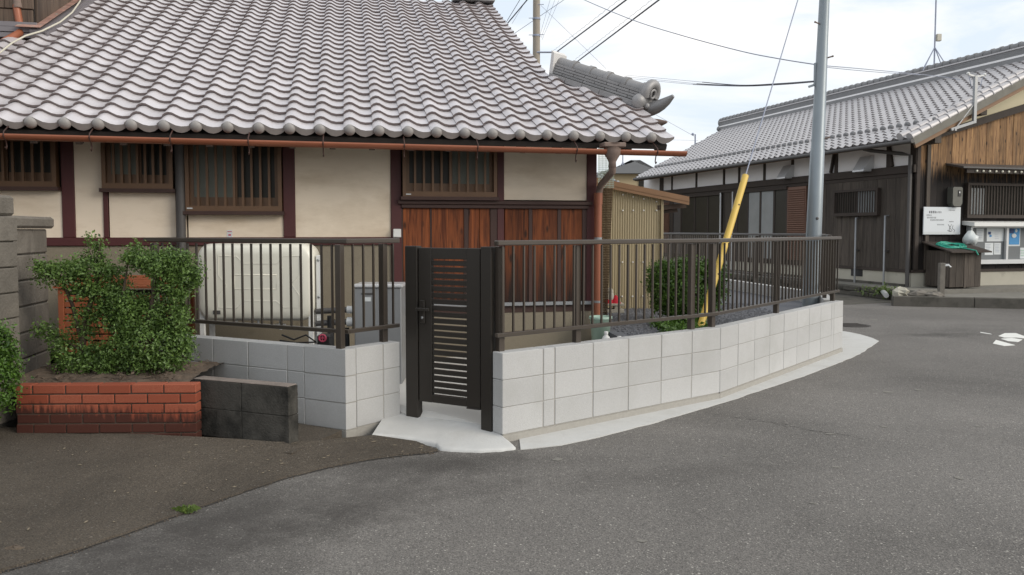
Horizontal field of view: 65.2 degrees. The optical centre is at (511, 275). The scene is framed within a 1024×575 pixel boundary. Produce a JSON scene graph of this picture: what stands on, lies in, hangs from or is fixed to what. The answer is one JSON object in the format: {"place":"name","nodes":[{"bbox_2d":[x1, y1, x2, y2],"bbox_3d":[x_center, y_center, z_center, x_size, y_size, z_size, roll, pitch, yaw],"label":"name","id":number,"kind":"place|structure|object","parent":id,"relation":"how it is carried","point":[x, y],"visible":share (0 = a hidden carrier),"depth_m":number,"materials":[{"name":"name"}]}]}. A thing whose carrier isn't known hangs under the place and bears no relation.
{"place":"outdoors","nodes":[
{"label":"outdoors","id":0,"kind":"place"},
{"bbox_2d":[0,427,437,570],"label":"driveway","id":1,"kind":"structure","parent":0,"point":[46,487],"depth_m":4.85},
{"bbox_2d":[4,544,24,549],"bbox_3d":[-2.385,1.328,3.842,0.151,0.074,0.099,0,3,0],"label":"concrete lump","id":2,"kind":"object","parent":1,"relation":"on","point":[15,547],"visible":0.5,"depth_m":3.83,"materials":[{"name":"grey concrete"}]},
{"bbox_2d":[0,438,436,529],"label":"litter","id":3,"kind":"object","parent":1,"relation":"on","point":[226,479],"visible":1,"depth_m":5.16,"materials":[{"name":"beige plant"}]},
{"bbox_2d":[202,423,341,454],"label":"soil bank","id":4,"kind":"structure","parent":0,"point":[308,432],"depth_m":5.77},
{"bbox_2d":[0,195,20,427],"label":"block pillar","id":5,"kind":"structure","parent":4,"relation":"on","point":[9,302],"depth_m":5.65,"materials":[{"name":"grey concrete"}]},
{"bbox_2d":[11,216,53,373],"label":"old block wall","id":6,"kind":"structure","parent":4,"relation":"on","point":[31,241],"depth_m":6.28,"materials":[{"name":"grey concrete"}]},
{"bbox_2d":[9,354,223,436],"bbox_3d":[-2.883,0.897,6.047,1.408,0.534,1.139,0,3,0],"label":"brick planter","id":7,"kind":"object","parent":4,"relation":"on","point":[165,402],"visible":0.73,"depth_m":5.51,"materials":[{"name":"brick"}]},
{"bbox_2d":[26,230,137,374],"bbox_3d":[-3.192,0.236,5.956,0.872,1.159,0.454,0,3,0],"label":"shrub","id":8,"kind":"object","parent":7,"relation":"in","point":[84,356],"visible":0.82,"depth_m":5.92,"materials":[{"name":"green plant"}]},
{"bbox_2d":[94,237,207,376],"bbox_3d":[-2.648,0.258,5.896,0.850,1.082,0.504,0,3,0],"label":"shrub","id":9,"kind":"object","parent":7,"relation":"in","point":[134,350],"visible":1,"depth_m":5.83,"materials":[{"name":"green plant"}]},
{"bbox_2d":[194,376,298,443],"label":"old block wall","id":10,"kind":"structure","parent":4,"relation":"on","point":[234,408],"depth_m":5.52,"materials":[{"name":"grey concrete"}]},
{"bbox_2d":[400,357,480,423],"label":"path","id":11,"kind":"structure","parent":0,"point":[446,412],"depth_m":6.34,"materials":[{"name":"concrete"}]},
{"bbox_2d":[315,282,405,383],"bbox_3d":[-1.348,0.509,7.162,0.790,0.884,0.375,0,3,0],"label":"heater unit","id":12,"kind":"object","parent":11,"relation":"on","point":[398,334],"visible":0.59,"depth_m":6.99,"materials":[{"name":"grey metal"}]},
{"bbox_2d":[0,303,1023,574],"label":"road","id":13,"kind":"structure","parent":0,"point":[892,495],"depth_m":4.63,"materials":[{"name":"grey asphalt"}]},
{"bbox_2d":[171,504,200,513],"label":"weeds","id":14,"kind":"object","parent":13,"relation":"on","point":[189,509],"visible":1,"depth_m":4.36,"materials":[{"name":"green plant"}]},
{"bbox_2d":[0,450,436,572],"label":"grit","id":15,"kind":"object","parent":13,"relation":"on","point":[191,513],"visible":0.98,"depth_m":4.26,"materials":[{"name":"grey gravel"}]},
{"bbox_2d":[0,0,687,356],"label":"house","id":16,"kind":"structure","parent":13,"relation":"on","point":[448,124],"depth_m":8.11,"materials":[{"name":"tile"}]},
{"bbox_2d":[0,140,60,190],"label":"window","id":17,"kind":"structure","parent":16,"relation":"in","point":[25,165],"depth_m":7.39,"materials":[{"name":"brown wood"}]},
{"bbox_2d":[0,0,80,53],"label":"cord","id":18,"kind":"object","parent":16,"relation":"on","point":[22,37],"visible":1,"depth_m":9.03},
{"bbox_2d":[0,0,96,41],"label":"wing","id":19,"kind":"structure","parent":16,"relation":"on","point":[19,18],"depth_m":9.16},
{"bbox_2d":[99,142,174,192],"bbox_3d":[-3.542,-1.057,7.576,0.666,0.535,0.117,-1,3,-11],"label":"window","id":20,"kind":"structure","parent":16,"relation":"in","point":[131,167],"depth_m":7.57,"materials":[{"name":"brown wood"}]},
{"bbox_2d":[183,144,284,214],"bbox_3d":[-2.693,-0.962,7.753,0.929,0.744,0.117,-1,3,-11],"label":"window","id":21,"kind":"structure","parent":16,"relation":"in","point":[219,179],"depth_m":7.75,"materials":[{"name":"brown wood"}]},
{"bbox_2d":[400,144,499,200],"bbox_3d":[-0.632,-1.064,8.166,1.006,0.587,0.117,-1,3,-11],"label":"window","id":22,"kind":"structure","parent":16,"relation":"in","point":[426,174],"depth_m":8.17,"materials":[{"name":"brown wood"}]},
{"bbox_2d":[598,148,613,187],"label":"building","id":23,"kind":"structure","parent":16,"relation":"hanging from","point":[602,175],"depth_m":9.64,"materials":[{"name":"white paint"}]},
{"bbox_2d":[602,186,612,314],"bbox_3d":[1.107,-0.277,9.595,0.191,1.579,0.035,0,3,0],"label":"downspout","id":24,"kind":"object","parent":16,"relation":"hanging from","point":[606,217],"visible":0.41,"depth_m":9.58,"materials":[{"name":"brown metal"}]},
{"bbox_2d":[372,413,515,452],"bbox_3d":[-0.503,1.182,5.952,1.214,0.156,0.630,1,3,22],"label":"gate apron","id":25,"kind":"object","parent":13,"relation":"on","point":[450,435],"visible":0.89,"depth_m":5.87,"materials":[{"name":"white concrete"}]},
{"bbox_2d":[405,246,494,431],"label":"gate","id":26,"kind":"structure","parent":25,"relation":"on","point":[421,301],"depth_m":6.06,"materials":[{"name":"brown metal"}]},
{"bbox_2d":[1,335,975,571],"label":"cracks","id":27,"kind":"object","parent":13,"relation":"in","point":[277,481],"visible":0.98,"depth_m":4.58,"materials":[{"name":"black asphalt"}]},
{"bbox_2d":[532,0,558,63],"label":"concrete pole","id":28,"kind":"object","parent":13,"relation":"on","point":[536,29],"visible":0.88,"depth_m":26.49,"materials":[{"name":"beige concrete"}]},
{"bbox_2d":[507,0,526,22],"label":"wire","id":29,"kind":"object","parent":28,"relation":"attached to","point":[517,11],"visible":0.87,"depth_m":26.26,"materials":[{"name":"black metal"}]},
{"bbox_2d":[549,13,596,59],"bbox_3d":[2.117,-8.103,27.240,2.617,1.841,0.011,-2,4,-27],"label":"wire","id":30,"kind":"object","parent":28,"relation":"attached to","point":[564,28],"visible":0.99,"depth_m":27.04,"materials":[{"name":"grey metal"}]},
{"bbox_2d":[600,155,652,186],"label":"beige house","id":31,"kind":"structure","parent":13,"relation":"on","point":[628,172],"depth_m":47.77,"materials":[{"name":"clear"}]},
{"bbox_2d":[639,180,643,186],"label":"window","id":32,"kind":"structure","parent":31,"relation":"in","point":[641,183],"depth_m":47.71,"materials":[{"name":"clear glass"}]},
{"bbox_2d":[519,331,878,449],"bbox_3d":[2.825,1.070,8.786,0.944,0.050,8.372,2,4,37],"label":"white apron","id":33,"kind":"object","parent":13,"relation":"on","point":[854,344],"visible":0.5,"depth_m":6.77,"materials":[{"name":"concrete"}]},
{"bbox_2d":[552,319,979,541],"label":"scuffs","id":34,"kind":"object","parent":13,"relation":"on","point":[559,459],"visible":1,"depth_m":5.41,"materials":[{"name":"grey asphalt"}]},
{"bbox_2d":[725,273,892,299],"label":"ditch wall","id":35,"kind":"structure","parent":13,"relation":"on","point":[845,289],"depth_m":19.23,"materials":[{"name":"grey concrete"}]},
{"bbox_2d":[880,290,888,297],"bbox_3d":[8.269,0.389,17.761,0.110,0.150,0.803,1,3,20],"label":"drain pipe","id":36,"kind":"object","parent":35,"relation":"attached to","point":[884,293],"visible":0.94,"depth_m":17.41,"materials":[{"name":"white plastic"}]},
{"bbox_2d":[843,323,870,327],"bbox_3d":[5.542,0.815,13.071,0.600,0.033,0.600,0,3,0],"label":"manhole cover","id":37,"kind":"object","parent":13,"relation":"on","point":[854,325],"visible":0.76,"depth_m":12.97,"materials":[{"name":"metal"}]},
{"bbox_2d":[725,272,1023,293],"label":"platform","id":38,"kind":"structure","parent":13,"relation":"on","point":[994,288],"depth_m":18.14,"materials":[{"name":"concrete"}]},
{"bbox_2d":[633,41,1023,286],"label":"hall","id":39,"kind":"structure","parent":38,"relation":"on","point":[892,147],"depth_m":20.39,"materials":[{"name":"grey tile"}]},
{"bbox_2d":[833,188,880,215],"bbox_3d":[8.666,-1.840,20.157,0.106,0.670,1.612,-1,3,-16],"label":"window","id":40,"kind":"structure","parent":39,"relation":"in","point":[867,201],"depth_m":20.09,"materials":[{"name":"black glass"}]},
{"bbox_2d":[922,0,943,70],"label":"antenna mast","id":41,"kind":"object","parent":39,"relation":"on","point":[937,37],"visible":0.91,"depth_m":22.77,"materials":[{"name":"grey metal"}]},
{"bbox_2d":[923,207,960,234],"bbox_3d":[9.976,-1.272,18.564,1.057,0.637,0.032,-1,3,-16],"label":"sign board","id":42,"kind":"object","parent":39,"relation":"attached to","point":[941,220],"visible":1,"depth_m":18.55,"materials":[{"name":"white plastic"}]},
{"bbox_2d":[947,187,962,205],"bbox_3d":[10.305,-1.835,18.605,0.275,0.445,0.188,-1,3,-16],"label":"electric meter","id":43,"kind":"object","parent":39,"relation":"attached to","point":[954,196],"visible":1,"depth_m":18.54,"materials":[{"name":"grey plastic"}]},
{"bbox_2d":[947,72,985,131],"bbox_3d":[10.114,-3.883,18.038,0.976,1.308,0.690,0,3,0],"label":"cable bracket","id":44,"kind":"object","parent":39,"relation":"attached to","point":[974,98],"visible":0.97,"depth_m":17.83,"materials":[{"name":"grey metal"}]},
{"bbox_2d":[946,163,1023,173],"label":"awning","id":45,"kind":"object","parent":39,"relation":"attached to","point":[990,168],"visible":1,"depth_m":18.45,"materials":[{"name":"brown wood"}]},
{"bbox_2d":[962,221,1023,263],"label":"notice board","id":46,"kind":"object","parent":39,"relation":"attached to","point":[1003,241],"visible":0.94,"depth_m":19.01,"materials":[{"name":"metal"}]},
{"bbox_2d":[962,226,978,244],"bbox_3d":[10.642,-0.974,18.564,0.346,0.538,0.334,2,4,37],"label":"plastic bag","id":47,"kind":"object","parent":46,"relation":"hanging from","point":[971,237],"visible":0.98,"depth_m":18.47,"materials":[{"name":"white plastic"}]},
{"bbox_2d":[964,183,1023,217],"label":"window","id":48,"kind":"structure","parent":39,"relation":"in","point":[981,200],"depth_m":18.97,"materials":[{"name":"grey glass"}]},
{"bbox_2d":[922,241,991,287],"bbox_3d":[10.115,-0.256,18.230,1.116,1.035,0.870,-1,3,-16],"label":"wooden cabinet","id":49,"kind":"object","parent":38,"relation":"on","point":[964,271],"visible":0.88,"depth_m":18.01,"materials":[{"name":"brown wood"}]},
{"bbox_2d":[935,241,978,254],"bbox_3d":[10.001,-0.623,18.115,0.758,0.305,0.705,0,3,0],"label":"garden hose","id":50,"kind":"object","parent":49,"relation":"on","point":[944,244],"visible":1,"depth_m":18.08,"materials":[{"name":"green plastic"}]},
{"bbox_2d":[855,282,898,298],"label":"weeds","id":51,"kind":"object","parent":13,"relation":"on","point":[879,289],"visible":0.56,"depth_m":18.09,"materials":[{"name":"green plant"}]},
{"bbox_2d":[892,296,1023,308],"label":"kerb","id":52,"kind":"structure","parent":13,"relation":"on","point":[964,302],"depth_m":16.10,"materials":[{"name":"grey concrete"}]},
{"bbox_2d":[980,332,1023,345],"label":"road marking","id":53,"kind":"object","parent":13,"relation":"on","point":[1011,337],"visible":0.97,"depth_m":11.44,"materials":[{"name":"white paint"}]},
{"bbox_2d":[553,0,626,51],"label":"cable","id":54,"kind":"object","parent":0,"point":[592,24],"visible":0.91,"depth_m":20.42,"materials":[{"name":"black rubber"}]},
{"bbox_2d":[575,0,659,60],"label":"cable","id":55,"kind":"object","parent":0,"point":[655,2],"visible":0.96,"depth_m":20.15,"materials":[{"name":"black rubber"}]},
{"bbox_2d":[608,286,801,337],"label":"gravel yard","id":56,"kind":"structure","parent":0,"point":[614,333],"depth_m":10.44,"materials":[{"name":"grey gravel"}]},
{"bbox_2d":[589,315,611,339],"bbox_3d":[0.925,0.579,8.365,0.244,0.310,0.244,0,3,0],"label":"bucket","id":57,"kind":"object","parent":56,"relation":"on","point":[597,333],"visible":0.48,"depth_m":8.28,"materials":[{"name":"green plastic"}]},
{"bbox_2d":[602,331,609,338],"bbox_3d":[0.831,0.645,7.067,0.107,0.308,0.110,0,3,0],"label":"bottle","id":58,"kind":"object","parent":56,"relation":"on","point":[605,336],"visible":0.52,"depth_m":7.04,"materials":[{"name":"white plastic"}]},
{"bbox_2d":[603,289,623,312],"bbox_3d":[1.284,0.313,10.293,0.290,0.322,0.220,0,3,0],"label":"stone statue","id":59,"kind":"object","parent":56,"relation":"on","point":[615,308],"visible":0.22,"depth_m":10.20,"materials":[{"name":"grey stone"}]},
{"bbox_2d":[613,295,620,303],"bbox_3d":[1.331,0.310,10.263,0.143,0.125,0.150,0,3,0],"label":"red cloth","id":60,"kind":"object","parent":59,"relation":"on","point":[615,299],"visible":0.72,"depth_m":10.22,"materials":[{"name":"red fabric"}]},
{"bbox_2d":[597,178,688,308],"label":"shed","id":61,"kind":"structure","parent":56,"relation":"on","point":[638,212],"depth_m":10.73,"materials":[{"name":"beige metal"}]},
{"bbox_2d":[649,316,715,332],"bbox_3d":[1.807,0.569,8.447,0.681,0.252,1.121,0,3,0],"label":"ground cover","id":62,"kind":"object","parent":56,"relation":"on","point":[668,325],"visible":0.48,"depth_m":8.34,"materials":[{"name":"green plant"}]},
{"bbox_2d":[640,254,731,321],"bbox_3d":[1.997,0.168,9.168,1.068,0.854,0.814,0,3,0],"label":"shrub","id":63,"kind":"object","parent":56,"relation":"on","point":[672,288],"visible":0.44,"depth_m":9.02,"materials":[{"name":"green plant"}]},
{"bbox_2d":[725,279,829,302],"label":"block wall","id":64,"kind":"structure","parent":56,"relation":"on","point":[822,300],"depth_m":12.97,"materials":[{"name":"concrete"}]},
{"bbox_2d":[663,233,831,297],"bbox_3d":[3.854,-0.376,14.841,0.563,0.828,9.192,0,3,-6],"label":"railing","id":65,"kind":"object","parent":64,"relation":"on","point":[708,235],"visible":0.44,"depth_m":13.59,"materials":[{"name":"brown metal"}]},
{"bbox_2d":[802,0,833,306],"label":"steel pole","id":66,"kind":"object","parent":56,"relation":"on","point":[815,195],"visible":0.92,"depth_m":10.85,"materials":[{"name":"grey metal"}]},
{"bbox_2d":[585,0,813,64],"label":"cable","id":67,"kind":"object","parent":66,"relation":"attached to","point":[704,41],"visible":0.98,"depth_m":13.33,"materials":[{"name":"black rubber"}]},
{"bbox_2d":[698,0,797,325],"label":"guy wire","id":68,"kind":"object","parent":66,"relation":"attached to","point":[736,206],"visible":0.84,"depth_m":8.91,"materials":[{"name":"yellow metal"}]},
{"bbox_2d":[693,82,811,86],"bbox_3d":[4.036,-3.325,13.840,0.175,1.061,6.011,0,3,-3],"label":"cable","id":69,"kind":"object","parent":66,"relation":"attached to","point":[747,86],"visible":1,"depth_m":13.99,"materials":[{"name":"black rubber"}]},
{"bbox_2d":[827,67,916,74],"bbox_3d":[7.141,-3.901,15.288,0.114,1.618,10.775,2,4,33],"label":"cable","id":70,"kind":"object","parent":66,"relation":"attached to","point":[869,71],"visible":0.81,"depth_m":13.51,"materials":[{"name":"black rubber"}]},
{"bbox_2d":[827,65,959,79],"bbox_3d":[6.946,-3.666,14.495,0.400,1.215,9.274,3,4,40],"label":"cable","id":71,"kind":"object","parent":66,"relation":"attached to","point":[889,71],"visible":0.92,"depth_m":14.64,"materials":[{"name":"black rubber"}]},
{"bbox_2d":[418,0,1023,171],"label":"sky","id":72,"kind":"structure","parent":0,"point":[896,36],"materials":[{"name":"white"}]},
{"bbox_2d":[828,293,890,304],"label":"lane","id":73,"kind":"structure","parent":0,"point":[848,299],"depth_m":17.68,"materials":[{"name":"grey concrete"}]},
{"bbox_2d":[891,292,1023,304],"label":"verge","id":74,"kind":"structure","parent":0,"point":[1009,295],"depth_m":17.12,"materials":[{"name":"concrete"}]},
{"bbox_2d":[892,286,909,295],"bbox_3d":[8.243,0.362,16.965,0.348,0.275,0.270,0,3,0],"label":"stone","id":75,"kind":"object","parent":74,"relation":"on","point":[900,291],"visible":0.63,"depth_m":16.88,"materials":[{"name":"beige stone"}]},
{"bbox_2d":[907,290,926,295],"bbox_3d":[8.483,0.396,16.663,0.500,0.216,0.311,0,3,0],"label":"stone","id":76,"kind":"object","parent":74,"relation":"on","point":[919,293],"visible":0.55,"depth_m":16.54,"materials":[{"name":"grey stone"}]},
{"bbox_2d":[926,291,944,296],"bbox_3d":[8.729,0.408,16.553,0.371,0.194,0.331,-3,4,-39],"label":"stone","id":77,"kind":"object","parent":74,"relation":"on","point":[933,293],"visible":0.58,"depth_m":16.45,"materials":[{"name":"grey stone"}]},
{"bbox_2d":[937,263,950,295],"bbox_3d":[9.088,0.097,16.814,0.237,0.729,0.108,0,3,0],"label":"water tap","id":78,"kind":"object","parent":74,"relation":"on","point":[941,279],"visible":0.83,"depth_m":16.77,"materials":[{"name":"grey stone"}]},
{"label":"side yard","id":79,"kind":"structure","parent":0,"visible":0},
{"bbox_2d":[53,275,194,353],"bbox_3d":[-3.435,0.373,7.157,1.107,0.735,0.390,0,3,0],"label":"slatted cover","id":80,"kind":"object","parent":79,"relation":"on","point":[141,281],"visible":0.19,"depth_m":7.00,"materials":[{"name":"brown wood"}]},
{"bbox_2d":[198,243,322,343],"bbox_3d":[-2.230,0.225,7.181,1.079,1.029,0.344,0,3,0],"label":"oil tank","id":81,"kind":"object","parent":79,"relation":"on","point":[276,281],"visible":0.65,"depth_m":7.01,"materials":[{"name":"beige metal"}]},
{"bbox_2d":[279,334,316,342],"bbox_3d":[-1.873,0.547,6.912,0.422,0.091,0.081,2,4,29],"label":"hose","id":82,"kind":"object","parent":79,"relation":"on","point":[313,341],"visible":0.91,"depth_m":6.89,"materials":[{"name":"black plastic"}]},
{"bbox_2d":[317,333,333,345],"bbox_3d":[-1.545,0.622,6.621,0.110,0.299,0.168,0,3,0],"label":"meter valve","id":83,"kind":"object","parent":79,"relation":"on","point":[325,338],"visible":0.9,"depth_m":6.56,"materials":[{"name":"red plastic"}]},
{"bbox_3d":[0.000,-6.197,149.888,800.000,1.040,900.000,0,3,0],"label":"ground","id":84,"kind":"structure","parent":0,"visible":0},
{"bbox_2d":[158,334,399,437],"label":"block wall","id":85,"kind":"structure","parent":84,"relation":"on","point":[351,391],"depth_m":6.09,"materials":[{"name":"concrete"}]},
{"bbox_2d":[143,238,399,348],"bbox_3d":[-2.076,0.111,6.360,2.333,0.818,0.545,1,3,14],"label":"railing","id":86,"kind":"object","parent":85,"relation":"on","point":[382,327],"visible":0.85,"depth_m":6.21,"materials":[{"name":"brown metal"}]},
{"bbox_2d":[493,300,842,441],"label":"block wall","id":87,"kind":"structure","parent":84,"relation":"on","point":[538,390],"depth_m":6.74,"materials":[{"name":"concrete"}]},
{"bbox_2d":[494,236,841,351],"bbox_3d":[2.129,0.039,7.868,0.437,0.818,6.110,3,4,44],"label":"railing","id":88,"kind":"object","parent":87,"relation":"on","point":[576,327],"visible":1,"depth_m":7.00,"materials":[{"name":"brown metal"}]},
{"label":"driveway","id":89,"kind":"structure","parent":0,"visible":0},
{"bbox_2d":[0,318,34,417],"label":"shrub","id":90,"kind":"object","parent":89,"relation":"on","point":[9,371],"visible":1,"depth_m":5.24,"materials":[{"name":"green plant"}]}
]}

